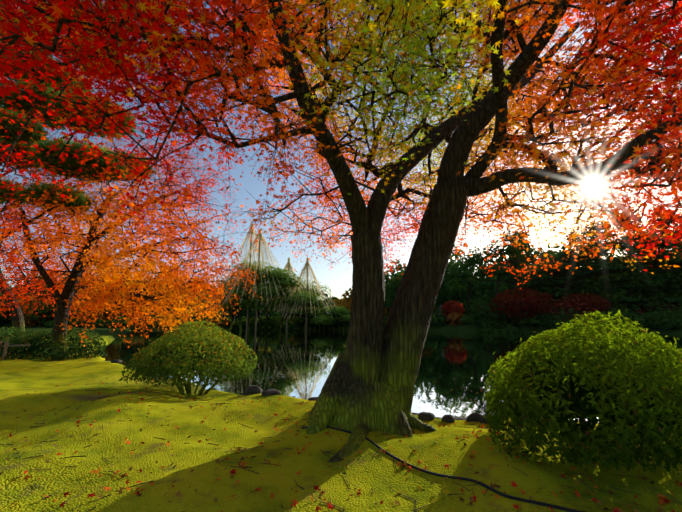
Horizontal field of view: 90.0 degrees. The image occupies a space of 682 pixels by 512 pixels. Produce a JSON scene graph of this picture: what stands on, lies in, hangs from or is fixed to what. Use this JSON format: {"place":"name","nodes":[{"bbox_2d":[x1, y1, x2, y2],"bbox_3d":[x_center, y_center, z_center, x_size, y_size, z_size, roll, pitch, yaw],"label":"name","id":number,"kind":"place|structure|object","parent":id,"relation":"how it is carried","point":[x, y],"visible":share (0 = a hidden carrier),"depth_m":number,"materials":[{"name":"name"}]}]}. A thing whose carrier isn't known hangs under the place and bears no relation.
{"place":"outdoors","nodes":[
{"label":"outdoors","id":0,"kind":"place"},
{"bbox_2d":[0,134,269,360],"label":"maple tree","id":1,"kind":"object","parent":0,"point":[141,275],"depth_m":9.44,"materials":[{"name":"orange plant"}]},
{"bbox_2d":[0,0,681,436],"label":"maple tree","id":2,"kind":"object","parent":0,"point":[67,11],"depth_m":3.32,"materials":[{"name":"red plant"}]},
{"bbox_2d":[0,320,681,511],"bbox_3d":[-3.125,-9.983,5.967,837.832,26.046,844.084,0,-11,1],"label":"terrain","id":3,"kind":"structure","parent":0,"point":[365,475],"depth_m":2.96,"materials":[{"name":"green plant"}]},
{"bbox_2d":[0,341,29,359],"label":"bamboo fence","id":4,"kind":"object","parent":3,"relation":"on","point":[6,346],"visible":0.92,"depth_m":10.17,"materials":[{"name":"brown wood"}]},
{"bbox_2d":[0,326,50,354],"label":"hedge","id":5,"kind":"object","parent":3,"relation":"on","point":[9,332],"visible":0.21,"depth_m":11.90,"materials":[{"name":"green plant"}]},
{"bbox_2d":[0,327,107,360],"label":"hedge","id":6,"kind":"object","parent":3,"relation":"on","point":[44,347],"visible":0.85,"depth_m":10.85,"materials":[{"name":"green plant"}]},
{"bbox_2d":[0,4,155,238],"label":"pine tree","id":7,"kind":"object","parent":3,"relation":"on","point":[71,163],"visible":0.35,"depth_m":8.67,"materials":[{"name":"green plant"}]},
{"bbox_2d":[118,320,259,394],"bbox_3d":[-2.706,1.892,6.354,2.294,1.433,2.101,0,-11,1],"label":"shrub","id":8,"kind":"object","parent":3,"relation":"on","point":[212,353],"visible":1,"depth_m":5.82,"materials":[{"name":"green plant"}]},
{"bbox_2d":[94,350,491,423],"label":"shore stones","id":9,"kind":"object","parent":3,"relation":"on","point":[447,418],"depth_m":4.45,"materials":[{"name":"grey stone"}]},
{"bbox_2d":[0,240,681,330],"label":"tree belt","id":10,"kind":"object","parent":3,"relation":"on","point":[486,289],"visible":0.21,"depth_m":58.39,"materials":[{"name":"green plant"}]},
{"bbox_2d":[0,384,681,511],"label":"fallen twigs","id":11,"kind":"object","parent":3,"relation":"on","point":[465,444],"visible":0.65,"depth_m":2.94,"materials":[{"name":"brown"}]},
{"bbox_2d":[6,378,681,511],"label":"fallen leaves","id":12,"kind":"object","parent":3,"relation":"on","point":[662,499],"visible":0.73,"depth_m":2.63,"materials":[{"name":"red plant"}]},
{"bbox_2d":[302,426,586,511],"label":"hose on moss","id":13,"kind":"object","parent":3,"relation":"on","point":[491,488],"visible":0.77,"depth_m":2.58,"materials":[{"name":"black rubber"}]},
{"bbox_2d":[324,263,681,333],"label":"background shrubs","id":14,"kind":"object","parent":3,"relation":"on","point":[521,308],"visible":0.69,"depth_m":41.05,"materials":[{"name":"green plant"}]},
{"bbox_2d":[385,204,681,310],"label":"background trees","id":15,"kind":"object","parent":3,"relation":"on","point":[659,285],"visible":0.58,"depth_m":45.43,"materials":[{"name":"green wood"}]},
{"bbox_2d":[481,309,681,473],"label":"shrub","id":16,"kind":"object","parent":3,"relation":"on","point":[645,397],"visible":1,"depth_m":2.89,"materials":[{"name":"green plant"}]},
{"bbox_2d":[0,0,681,299],"label":"sky","id":17,"kind":"structure","parent":0,"point":[338,279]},
{"bbox_2d":[327,421,368,462],"bbox_3d":[0.100,1.803,3.446,0.344,0.341,1.106,-2,-11,11],"label":"tree root","id":18,"kind":"object","parent":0,"point":[356,439],"visible":0.48,"depth_m":3.24,"materials":[{"name":"plant"}]},
{"bbox_2d":[95,330,681,422],"bbox_3d":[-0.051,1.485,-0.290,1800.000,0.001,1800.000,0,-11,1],"label":"pond water","id":19,"kind":"structure","parent":0,"point":[459,364],"depth_m":12.90,"materials":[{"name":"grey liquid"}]},
{"bbox_2d":[185,261,350,330],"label":"pine tree","id":20,"kind":"object","parent":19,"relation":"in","point":[323,316],"visible":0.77,"depth_m":47.79,"materials":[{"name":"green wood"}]},
{"bbox_2d":[211,222,336,330],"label":"yukitsuri ropes","id":21,"kind":"object","parent":20,"relation":"attached to","point":[288,266],"visible":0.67,"depth_m":47.90,"materials":[{"name":"brown fabric"}]}
]}

